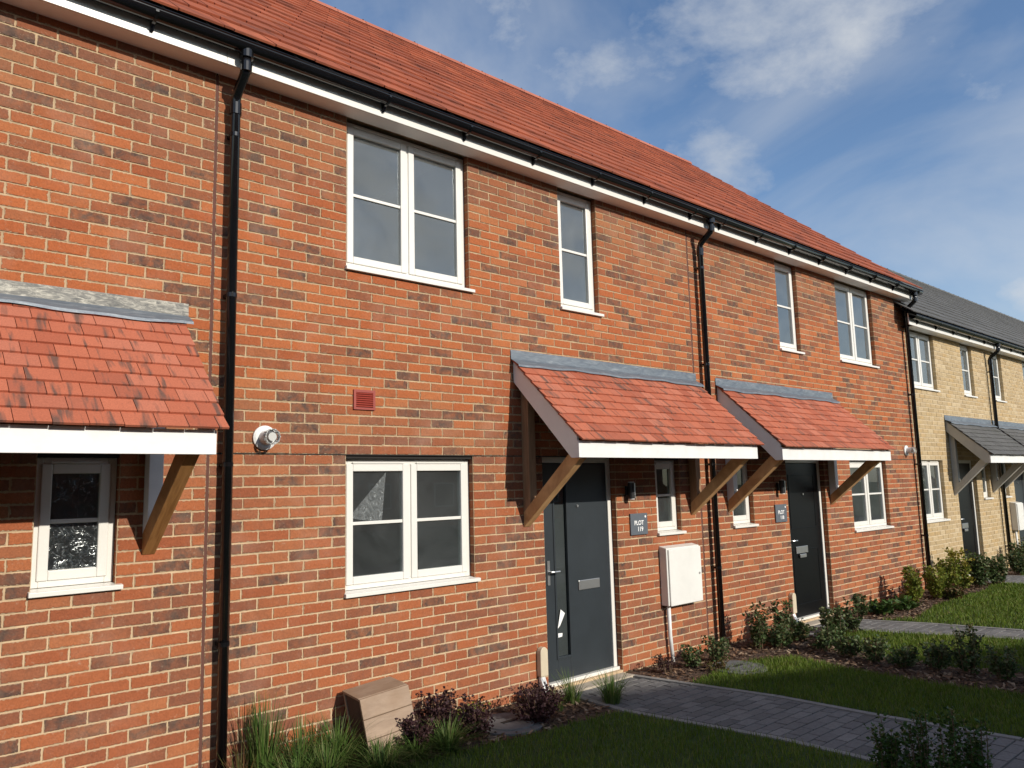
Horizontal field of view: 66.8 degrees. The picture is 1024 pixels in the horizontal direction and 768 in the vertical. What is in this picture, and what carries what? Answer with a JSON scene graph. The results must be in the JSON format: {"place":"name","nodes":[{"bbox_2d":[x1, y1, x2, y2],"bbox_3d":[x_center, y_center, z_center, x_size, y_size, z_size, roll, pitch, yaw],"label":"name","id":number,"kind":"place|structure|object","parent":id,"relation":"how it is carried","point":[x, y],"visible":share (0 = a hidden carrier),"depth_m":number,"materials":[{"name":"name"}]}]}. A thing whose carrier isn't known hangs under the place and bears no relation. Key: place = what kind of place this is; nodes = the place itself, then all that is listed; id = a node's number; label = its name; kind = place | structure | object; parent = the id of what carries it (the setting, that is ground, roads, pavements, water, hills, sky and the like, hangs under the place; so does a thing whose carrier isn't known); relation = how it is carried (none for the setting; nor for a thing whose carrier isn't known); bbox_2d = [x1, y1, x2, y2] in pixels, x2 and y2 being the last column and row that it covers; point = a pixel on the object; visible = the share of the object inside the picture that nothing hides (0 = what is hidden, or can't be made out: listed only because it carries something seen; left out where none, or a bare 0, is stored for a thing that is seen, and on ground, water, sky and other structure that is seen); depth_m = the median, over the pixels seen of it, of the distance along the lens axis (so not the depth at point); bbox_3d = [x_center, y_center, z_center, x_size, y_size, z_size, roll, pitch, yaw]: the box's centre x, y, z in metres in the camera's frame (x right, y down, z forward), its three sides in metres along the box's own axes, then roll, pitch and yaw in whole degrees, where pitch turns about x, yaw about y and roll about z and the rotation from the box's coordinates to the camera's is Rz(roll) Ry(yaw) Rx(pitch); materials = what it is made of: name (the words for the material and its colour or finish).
{"place":"outdoors","nodes":[
{"label":"outdoors","id":0,"kind":"place"},
{"bbox_2d":[226,692,290,767],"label":"ornamental grass","id":1,"kind":"object","parent":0,"point":[261,737],"depth_m":4.95,"materials":[{"name":"plant"}]},
{"bbox_2d":[318,0,1023,321],"label":"sky","id":2,"kind":"structure","parent":0,"point":[892,131],"materials":[{"name":"blue"}]},
{"label":"ground","id":3,"kind":"structure","parent":0,"visible":0},
{"bbox_2d":[0,0,234,767],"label":"brick house","id":4,"kind":"structure","parent":3,"relation":"on","point":[112,418],"depth_m":4.73,"materials":[{"name":"red brick"}]},
{"bbox_2d":[27,453,122,597],"bbox_3d":[-2.592,0.824,4.636,0.495,0.819,0.155,5,-10,-41],"label":"window","id":5,"kind":"structure","parent":4,"relation":"in","point":[48,464],"depth_m":4.62,"materials":[{"name":"white plastic"}]},
{"bbox_2d":[285,695,617,767],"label":"bed","id":6,"kind":"object","parent":3,"relation":"on","point":[568,709],"visible":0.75,"depth_m":6.18,"materials":[{"name":"brown soil"}]},
{"bbox_2d":[211,736,264,767],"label":"ornamental grass","id":7,"kind":"object","parent":6,"relation":"on","point":[238,765],"depth_m":4.80,"materials":[{"name":"green plant"}]},
{"bbox_2d":[245,740,343,767],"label":"ornamental grass","id":8,"kind":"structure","parent":6,"relation":"on","point":[293,765],"depth_m":4.90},
{"bbox_2d":[269,711,335,766],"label":"ornamental grass","id":9,"kind":"object","parent":6,"relation":"on","point":[302,745],"depth_m":5.02,"materials":[{"name":"plant"}]},
{"bbox_2d":[272,734,376,767],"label":"ornamental grass","id":10,"kind":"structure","parent":6,"relation":"on","point":[327,762],"depth_m":4.94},
{"bbox_2d":[281,706,390,767],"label":"ornamental grass","id":11,"kind":"object","parent":6,"relation":"on","point":[337,734],"depth_m":5.21,"materials":[{"name":"plant"}]},
{"bbox_2d":[340,732,429,767],"bbox_3d":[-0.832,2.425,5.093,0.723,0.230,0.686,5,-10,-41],"label":"ornamental grass","id":12,"kind":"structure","parent":6,"relation":"in","point":[385,761],"depth_m":5.11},
{"bbox_2d":[393,710,437,748],"bbox_3d":[-0.681,2.465,5.478,0.325,0.270,0.320,-1,-8,-6],"label":"shrub","id":13,"kind":"object","parent":6,"relation":"on","point":[421,731],"visible":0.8,"depth_m":5.45,"materials":[{"name":"purple plant"}]},
{"bbox_2d":[385,729,462,764],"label":"ornamental grass","id":14,"kind":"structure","parent":6,"relation":"on","point":[412,748],"depth_m":5.32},
{"bbox_2d":[411,686,464,741],"bbox_3d":[-0.544,2.448,5.756,0.396,0.369,0.360,5,-10,-41],"label":"shrub","id":15,"kind":"object","parent":6,"relation":"on","point":[444,708],"visible":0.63,"depth_m":5.71,"materials":[{"name":"purple plant"}]},
{"bbox_2d":[405,714,491,757],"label":"ornamental grass","id":16,"kind":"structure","parent":6,"relation":"on","point":[444,737],"depth_m":5.46,"materials":[{"name":"plant"}]},
{"bbox_2d":[453,692,495,739],"bbox_3d":[-0.284,2.479,5.788,0.336,0.320,0.366,-3,-8,14],"label":"shrub","id":17,"kind":"object","parent":6,"relation":"on","point":[478,714],"visible":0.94,"depth_m":5.74,"materials":[{"name":"purple plant"}]},
{"bbox_2d":[485,713,543,735],"bbox_3d":[-0.023,2.648,6.042,0.552,0.056,0.552,5,-10,-41],"label":"inspection cover","id":18,"kind":"object","parent":6,"relation":"on","point":[508,724],"visible":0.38,"depth_m":5.94,"materials":[{"name":"grey metal"}]},
{"bbox_2d":[501,680,570,723],"bbox_3d":[0.203,2.518,6.104,0.462,0.329,0.491,5,-10,-41],"label":"shrub","id":19,"kind":"object","parent":6,"relation":"on","point":[541,708],"visible":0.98,"depth_m":6.04,"materials":[{"name":"purple plant"}]},
{"bbox_2d":[550,667,591,704],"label":"ornamental grass","id":20,"kind":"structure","parent":6,"relation":"on","point":[570,687],"depth_m":6.63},
{"bbox_2d":[586,668,636,704],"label":"ornamental grass","id":21,"kind":"object","parent":6,"relation":"on","point":[611,697],"depth_m":6.55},
{"bbox_2d":[198,0,763,767],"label":"brick house","id":22,"kind":"structure","parent":3,"relation":"on","point":[476,282],"depth_m":6.61,"materials":[{"name":"red brick"}]},
{"bbox_2d":[252,426,280,449],"bbox_3d":[-1.679,0.367,5.364,0.170,0.170,0.143,5,-10,-41],"label":"boiler flue","id":23,"kind":"object","parent":22,"relation":"attached to","point":[265,437],"visible":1,"depth_m":5.36,"materials":[{"name":"white plastic"}]},
{"bbox_2d":[353,389,374,409],"bbox_3d":[-1.135,0.122,5.980,0.190,0.153,0.013,5,-10,-41],"label":"air vent","id":24,"kind":"object","parent":22,"relation":"attached to","point":[363,399],"visible":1,"depth_m":5.97,"materials":[{"name":"plastic"}]},
{"bbox_2d":[345,122,474,292],"bbox_3d":[-0.863,-1.455,6.544,1.272,1.246,0.155,5,-10,-41],"label":"window","id":25,"kind":"structure","parent":22,"relation":"in","point":[405,270],"depth_m":6.54,"materials":[{"name":"white plastic"}]},
{"bbox_2d":[344,455,480,597],"bbox_3d":[-0.798,1.098,6.209,1.272,1.044,0.155,5,-10,-41],"label":"window","id":26,"kind":"structure","parent":22,"relation":"in","point":[407,466],"depth_m":6.20,"materials":[{"name":"white plastic"}]},
{"bbox_2d":[537,646,547,690],"bbox_3d":[0.294,2.543,6.821,0.090,0.450,0.119,5,-10,-41],"label":"cable duct","id":27,"kind":"object","parent":22,"relation":"attached to","point":[542,662],"visible":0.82,"depth_m":6.83,"materials":[{"name":"beige plastic"}]},
{"bbox_2d":[557,191,603,316],"bbox_3d":[0.651,-1.317,7.887,0.610,1.246,0.155,5,-10,-41],"label":"window","id":28,"kind":"structure","parent":22,"relation":"in","point":[587,308],"depth_m":7.97,"materials":[{"name":"white plastic"}]},
{"bbox_2d":[542,457,619,686],"bbox_3d":[0.632,1.738,7.437,1.016,2.070,0.128,5,-10,-41],"label":"door","id":29,"kind":"structure","parent":22,"relation":"in","point":[579,568],"depth_m":7.45,"materials":[{"name":"grey plastic"}]},
{"bbox_2d":[625,482,635,498],"bbox_3d":[1.199,1.080,7.877,0.067,0.176,0.100,5,-10,-41],"label":"wall lamp","id":30,"kind":"object","parent":22,"relation":"attached to","point":[630,490],"visible":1,"depth_m":7.84,"materials":[{"name":"black metal"}]},
{"bbox_2d":[629,513,647,534],"bbox_3d":[1.300,1.435,7.968,0.270,0.215,0.018,5,-10,-41],"label":"house sign","id":31,"kind":"object","parent":22,"relation":"attached to","point":[638,524],"visible":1,"depth_m":7.96,"materials":[{"name":"grey stone"}]},
{"bbox_2d":[654,458,686,535],"bbox_3d":[1.663,1.211,8.408,0.475,0.819,0.155,5,-10,-41],"label":"window","id":32,"kind":"structure","parent":22,"relation":"in","point":[660,463],"depth_m":8.47,"materials":[{"name":"white plastic"}]},
{"bbox_2d":[659,543,702,661],"bbox_3d":[1.812,2.312,8.226,0.584,1.200,0.117,5,-10,-41],"label":"meter cabinet","id":33,"kind":"object","parent":22,"relation":"attached to","point":[681,574],"visible":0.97,"depth_m":8.15,"materials":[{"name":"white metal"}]},
{"bbox_2d":[553,672,633,694],"bbox_3d":[0.762,2.795,7.181,0.980,0.062,0.143,5,-10,-41],"label":"door step","id":34,"kind":"object","parent":3,"relation":"on","point":[589,685],"depth_m":7.19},
{"bbox_2d":[404,712,874,767],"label":"lawn","id":35,"kind":"structure","parent":3,"relation":"on","point":[533,743],"depth_m":5.36,"materials":[{"name":"plant"}]},
{"bbox_2d":[864,713,904,767],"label":"shrub","id":36,"kind":"object","parent":35,"relation":"on","point":[893,753],"visible":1,"depth_m":4.58,"materials":[{"name":"green plant"}]},
{"bbox_2d":[895,708,937,767],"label":"shrub","id":37,"kind":"object","parent":35,"relation":"on","point":[921,758],"visible":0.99,"depth_m":4.50,"materials":[{"name":"green plant"}]},
{"bbox_2d":[927,706,971,767],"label":"shrub","id":38,"kind":"object","parent":35,"relation":"on","point":[953,760],"visible":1,"depth_m":4.43,"materials":[{"name":"green plant"}]},
{"bbox_2d":[954,717,995,767],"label":"shrub","id":39,"kind":"object","parent":35,"relation":"on","point":[978,758],"visible":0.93,"depth_m":4.46,"materials":[{"name":"green plant"}]},
{"bbox_2d":[463,63,930,646],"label":"brick house","id":40,"kind":"structure","parent":3,"relation":"on","point":[801,353],"depth_m":10.52,"materials":[{"name":"red brick"}]},
{"bbox_2d":[733,459,758,527],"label":"window","id":41,"kind":"structure","parent":40,"relation":"in","point":[745,518],"depth_m":9.44,"materials":[{"name":"white plastic"}]},
{"bbox_2d":[774,504,786,521],"bbox_3d":[3.402,1.634,9.830,0.270,0.220,0.018,5,-10,-41],"label":"house sign","id":42,"kind":"object","parent":40,"relation":"attached to","point":[780,512],"visible":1,"depth_m":9.82,"materials":[{"name":"grey stone"}]},
{"bbox_2d":[776,480,785,493],"bbox_3d":[3.402,1.300,9.827,0.067,0.176,0.100,5,-10,-41],"label":"wall lamp","id":43,"kind":"object","parent":40,"relation":"attached to","point":[780,486],"visible":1,"depth_m":9.79,"materials":[{"name":"black metal"}]},
{"bbox_2d":[774,262,804,354],"bbox_3d":[3.736,-1.036,10.622,0.615,1.246,0.155,5,-10,-41],"label":"window","id":44,"kind":"structure","parent":40,"relation":"in","point":[792,347],"depth_m":10.73,"materials":[{"name":"white plastic"}]},
{"bbox_2d":[789,593,797,620],"bbox_3d":[3.545,2.839,9.704,0.090,0.450,0.119,5,-10,-41],"label":"cable duct","id":45,"kind":"object","parent":40,"relation":"attached to","point":[792,596],"visible":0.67,"depth_m":9.71,"materials":[{"name":"beige plastic"}]},
{"bbox_2d":[785,460,829,620],"bbox_3d":[3.898,2.035,10.332,1.026,2.070,0.128,5,-10,-41],"label":"door","id":46,"kind":"structure","parent":40,"relation":"in","point":[802,476],"depth_m":10.37,"materials":[{"name":"black plastic"}]},
{"bbox_2d":[834,282,879,368],"bbox_3d":[5.259,-0.898,11.972,1.275,1.246,0.155,5,-10,-41],"label":"window","id":47,"kind":"structure","parent":40,"relation":"in","point":[848,291],"depth_m":12.00,"materials":[{"name":"white plastic"}]},
{"bbox_2d":[849,460,893,532],"bbox_3d":[5.339,1.657,11.650,1.275,1.044,0.155,5,-10,-41],"label":"window","id":48,"kind":"structure","parent":40,"relation":"in","point":[867,522],"depth_m":11.65,"materials":[{"name":"white plastic"}]},
{"bbox_2d":[904,445,915,455],"bbox_3d":[6.450,1.074,12.576,0.170,0.170,0.143,5,-10,-41],"label":"boiler flue","id":49,"kind":"object","parent":40,"relation":"attached to","point":[908,450],"visible":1,"depth_m":12.57,"materials":[{"name":"white plastic"}]},
{"bbox_2d":[576,677,1023,767],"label":"path","id":50,"kind":"structure","parent":3,"relation":"on","point":[838,729],"depth_m":6.05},
{"bbox_2d":[576,674,1023,761],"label":"path edging","id":51,"kind":"object","parent":3,"relation":"on","point":[840,708],"visible":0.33,"depth_m":6.12,"materials":[{"name":"concrete"}]},
{"bbox_2d":[628,628,1023,694],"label":"bed","id":52,"kind":"object","parent":3,"relation":"on","point":[993,679],"visible":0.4,"depth_m":7.63,"materials":[{"name":"brown soil"}]},
{"bbox_2d":[283,582,1023,767],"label":"bark mulch","id":53,"kind":"object","parent":52,"relation":"on","point":[853,664],"visible":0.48,"depth_m":7.48,"materials":[{"name":"wood"}]},
{"bbox_2d":[342,676,416,758],"bbox_3d":[-0.930,2.367,5.515,0.430,0.447,0.343,5,-10,-41],"label":"wooden box","id":54,"kind":"object","parent":53,"relation":"on","point":[383,699],"visible":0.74,"depth_m":5.44,"materials":[{"name":"wood"}]},
{"bbox_2d":[654,654,676,673],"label":"shrub","id":55,"kind":"object","parent":52,"relation":"on","point":[668,666],"visible":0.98,"depth_m":7.55,"materials":[{"name":"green plant"}]},
{"bbox_2d":[680,644,705,668],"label":"shrub","id":56,"kind":"object","parent":52,"relation":"on","point":[690,659],"visible":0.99,"depth_m":7.73,"materials":[{"name":"green plant"}]},
{"bbox_2d":[700,632,730,661],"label":"shrub","id":57,"kind":"object","parent":52,"relation":"on","point":[719,650],"visible":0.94,"depth_m":7.89,"materials":[{"name":"green plant"}]},
{"bbox_2d":[700,657,730,671],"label":"shrub","id":58,"kind":"object","parent":52,"relation":"on","point":[711,665],"visible":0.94,"depth_m":7.56,"materials":[{"name":"green plant"}]},
{"bbox_2d":[742,601,770,649],"bbox_3d":[2.696,2.654,8.563,0.277,0.526,0.284,5,-10,-41],"label":"shrub","id":59,"kind":"object","parent":52,"relation":"on","point":[758,634],"visible":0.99,"depth_m":8.52,"materials":[{"name":"green plant"}]},
{"bbox_2d":[768,599,792,634],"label":"shrub","id":60,"kind":"object","parent":52,"relation":"on","point":[779,617],"visible":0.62,"depth_m":8.83,"materials":[{"name":"green plant"}]},
{"bbox_2d":[764,621,798,648],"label":"shrub","id":61,"kind":"object","parent":52,"relation":"on","point":[780,636],"visible":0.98,"depth_m":8.52,"materials":[{"name":"green plant"}]},
{"bbox_2d":[789,616,812,640],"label":"shrub","id":62,"kind":"object","parent":52,"relation":"on","point":[799,626],"visible":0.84,"depth_m":8.87,"materials":[{"name":"green plant"}]},
{"bbox_2d":[806,622,842,651],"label":"shrub","id":63,"kind":"object","parent":52,"relation":"on","point":[823,638],"visible":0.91,"depth_m":8.31,"materials":[{"name":"green plant"}]},
{"bbox_2d":[816,607,838,633],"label":"shrub","id":64,"kind":"object","parent":52,"relation":"on","point":[823,614],"visible":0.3,"depth_m":8.61,"materials":[{"name":"green plant"}]},
{"bbox_2d":[820,604,846,639],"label":"shrub","id":65,"kind":"object","parent":52,"relation":"on","point":[838,621],"visible":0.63,"depth_m":8.81,"materials":[{"name":"green plant"}]},
{"bbox_2d":[830,632,862,657],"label":"shrub","id":66,"kind":"object","parent":52,"relation":"on","point":[846,647],"visible":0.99,"depth_m":8.01,"materials":[{"name":"green plant"}]},
{"bbox_2d":[842,597,862,633],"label":"shrub","id":67,"kind":"object","parent":52,"relation":"on","point":[851,621],"visible":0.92,"depth_m":9.21,"materials":[{"name":"green plant"}]},
{"bbox_2d":[861,634,887,662],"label":"shrub","id":68,"kind":"object","parent":52,"relation":"on","point":[874,651],"visible":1,"depth_m":7.75,"materials":[{"name":"green plant"}]},
{"bbox_2d":[883,643,920,668],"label":"shrub","id":69,"kind":"object","parent":52,"relation":"on","point":[906,658],"visible":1,"depth_m":7.50,"materials":[{"name":"green plant"}]},
{"bbox_2d":[919,638,953,671],"bbox_3d":[4.050,2.581,7.372,0.286,0.293,0.290,-4,-8,18],"label":"shrub","id":70,"kind":"object","parent":52,"relation":"on","point":[942,661],"visible":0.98,"depth_m":7.34,"materials":[{"name":"green plant"}]},
{"bbox_2d":[944,623,984,675],"bbox_3d":[4.223,2.465,7.232,0.336,0.477,0.294,5,-10,-41],"label":"shrub","id":71,"kind":"object","parent":52,"relation":"on","point":[964,661],"visible":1,"depth_m":7.19,"materials":[{"name":"green plant"}]},
{"bbox_2d":[983,644,1022,680],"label":"shrub","id":72,"kind":"object","parent":52,"relation":"on","point":[997,664],"visible":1,"depth_m":6.95,"materials":[{"name":"green plant"}]},
{"bbox_2d":[692,659,1023,738],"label":"lawn","id":73,"kind":"structure","parent":3,"relation":"on","point":[891,706],"depth_m":6.56,"materials":[{"name":"plant"}]},
{"bbox_2d":[713,660,767,674],"bbox_3d":[2.239,2.805,7.675,0.552,0.056,0.552,5,-10,-41],"label":"inspection cover","id":74,"kind":"object","parent":73,"relation":"on","point":[737,662],"visible":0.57,"depth_m":7.62,"materials":[{"name":"metal"}]},
{"bbox_2d":[812,618,1023,639],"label":"path edging","id":75,"kind":"object","parent":3,"relation":"on","point":[935,623],"visible":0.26,"depth_m":9.51,"materials":[{"name":"concrete"}]},
{"bbox_2d":[814,620,1023,637],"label":"path","id":76,"kind":"structure","parent":3,"relation":"on","point":[906,627],"depth_m":9.39,"materials":[{"name":"concrete"}]},
{"bbox_2d":[849,584,988,619],"bbox_3d":[6.313,3.222,11.618,4.880,0.001,0.900,5,-10,-41],"label":"bed","id":77,"kind":"object","parent":3,"relation":"on","point":[900,614],"visible":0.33,"depth_m":10.75,"materials":[{"name":"brown soil"}]},
{"bbox_2d":[852,593,870,616],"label":"shrub","id":78,"kind":"object","parent":77,"relation":"on","point":[863,609],"visible":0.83,"depth_m":10.30,"materials":[{"name":"green plant"}]},
{"bbox_2d":[868,598,902,614],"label":"shrub","id":79,"kind":"object","parent":77,"relation":"on","point":[884,606],"visible":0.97,"depth_m":10.41,"materials":[{"name":"green plant"}]},
{"bbox_2d":[884,585,894,600],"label":"shrub","id":80,"kind":"object","parent":77,"relation":"on","point":[890,592],"visible":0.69,"depth_m":11.05,"materials":[{"name":"green plant"}]},
{"bbox_2d":[887,594,923,609],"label":"shrub","id":81,"kind":"object","parent":77,"relation":"on","point":[906,602],"visible":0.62,"depth_m":10.71,"materials":[{"name":"green plant"}]},
{"bbox_2d":[900,565,924,602],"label":"shrub","id":82,"kind":"object","parent":77,"relation":"on","point":[914,588],"visible":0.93,"depth_m":11.18,"materials":[{"name":"green plant"}]},
{"bbox_2d":[920,564,948,598],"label":"shrub","id":83,"kind":"object","parent":77,"relation":"on","point":[935,585],"visible":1,"depth_m":11.64,"materials":[{"name":"green plant"}]},
{"bbox_2d":[933,557,962,588],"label":"shrub","id":84,"kind":"object","parent":77,"relation":"on","point":[952,577],"visible":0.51,"depth_m":12.01,"materials":[{"name":"green plant"}]},
{"bbox_2d":[942,583,964,599],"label":"shrub","id":85,"kind":"object","parent":77,"relation":"on","point":[954,592],"visible":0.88,"depth_m":11.57,"materials":[{"name":"green plant"}]},
{"bbox_2d":[942,547,975,590],"bbox_3d":[7.177,2.963,12.459,0.461,0.703,0.453,5,-10,-41],"label":"shrub","id":86,"kind":"object","parent":77,"relation":"on","point":[963,570],"visible":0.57,"depth_m":12.42,"materials":[{"name":"green plant"}]},
{"bbox_2d":[961,551,991,587],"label":"shrub","id":87,"kind":"object","parent":77,"relation":"on","point":[979,573],"visible":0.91,"depth_m":12.68,"materials":[{"name":"green plant"}]},
{"bbox_2d":[986,554,1008,583],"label":"shrub","id":88,"kind":"object","parent":77,"relation":"on","point":[997,569],"visible":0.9,"depth_m":12.90,"materials":[{"name":"green plant"}]},
{"bbox_2d":[835,631,1023,670],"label":"lawn","id":89,"kind":"structure","parent":3,"relation":"on","point":[948,643],"depth_m":8.45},
{"bbox_2d":[884,267,1023,567],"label":"brick house","id":90,"kind":"structure","parent":3,"relation":"on","point":[1004,364],"depth_m":16.54,"materials":[{"name":"beige brick"}]},
{"bbox_2d":[990,354,1006,402],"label":"window","id":91,"kind":"structure","parent":90,"relation":"in","point":[998,398],"depth_m":16.32,"materials":[{"name":"white plastic"}]},
{"bbox_2d":[1009,502,1023,545],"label":"meter cabinet","id":92,"kind":"object","parent":90,"relation":"attached to","point":[1017,513],"visible":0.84,"depth_m":15.65,"materials":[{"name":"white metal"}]},
{"bbox_2d":[1012,463,1023,545],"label":"door","id":93,"kind":"structure","parent":90,"relation":"in","point":[1019,482],"depth_m":16.48,"materials":[{"name":"white plastic"}]},
{"bbox_2d":[888,584,1023,628],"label":"lawn","id":94,"kind":"structure","parent":3,"relation":"on","point":[972,614],"depth_m":10.13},
{"bbox_2d":[893,297,1023,577],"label":"brick house","id":95,"kind":"structure","parent":3,"relation":"on","point":[964,441],"depth_m":14.09,"materials":[{"name":"beige brick"}]},
{"bbox_2d":[909,331,939,391],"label":"window","id":96,"kind":"structure","parent":95,"relation":"in","point":[916,337],"depth_m":13.61,"materials":[{"name":"white plastic"}]},
{"bbox_2d":[921,460,950,522],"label":"window","id":97,"kind":"structure","parent":95,"relation":"in","point":[935,517],"depth_m":13.29,"materials":[{"name":"white plastic"}]},
{"bbox_2d":[960,345,977,397],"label":"window","id":98,"kind":"structure","parent":95,"relation":"in","point":[968,393],"depth_m":15.16,"materials":[{"name":"white plastic"}]},
{"bbox_2d":[958,460,979,575],"bbox_3d":[8.344,2.440,14.273,1.016,2.070,0.128,5,-10,-41],"label":"door","id":99,"kind":"structure","parent":95,"relation":"in","point":[969,528],"depth_m":14.39,"materials":[{"name":"grey plastic"}]},
{"bbox_2d":[981,467,993,499],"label":"window","id":100,"kind":"structure","parent":95,"relation":"in","point":[986,497],"depth_m":15.09,"materials":[{"name":"white plastic"}]},
{"bbox_2d":[987,576,1023,582],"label":"path","id":101,"kind":"structure","parent":3,"relation":"on","point":[1012,579],"depth_m":13.57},
{"bbox_2d":[1004,567,1020,575],"bbox_3d":[11.012,3.680,16.016,5.780,0.001,0.550,5,-10,-41],"label":"bed","id":102,"kind":"object","parent":3,"relation":"on","point":[1010,573],"visible":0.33,"depth_m":14.54,"materials":[{"name":"brown soil"}]},
{"bbox_2d":[1005,549,1023,574],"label":"shrub","id":103,"kind":"object","parent":102,"relation":"on","point":[1016,563],"visible":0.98,"depth_m":14.23,"materials":[{"name":"green plant"}]},
{"bbox_2d":[1009,541,1023,558],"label":"shrub","id":104,"kind":"object","parent":102,"relation":"on","point":[1019,547],"visible":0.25,"depth_m":14.80,"materials":[{"name":"green plant"}]},
{"label":"lawn","id":105,"kind":"structure","parent":3,"relation":"on","visible":0},
{"bbox_2d":[397,573,1023,767],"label":"grass","id":106,"kind":"structure","parent":105,"relation":"on","point":[1009,591],"depth_m":6.33,"materials":[{"name":"plant"}]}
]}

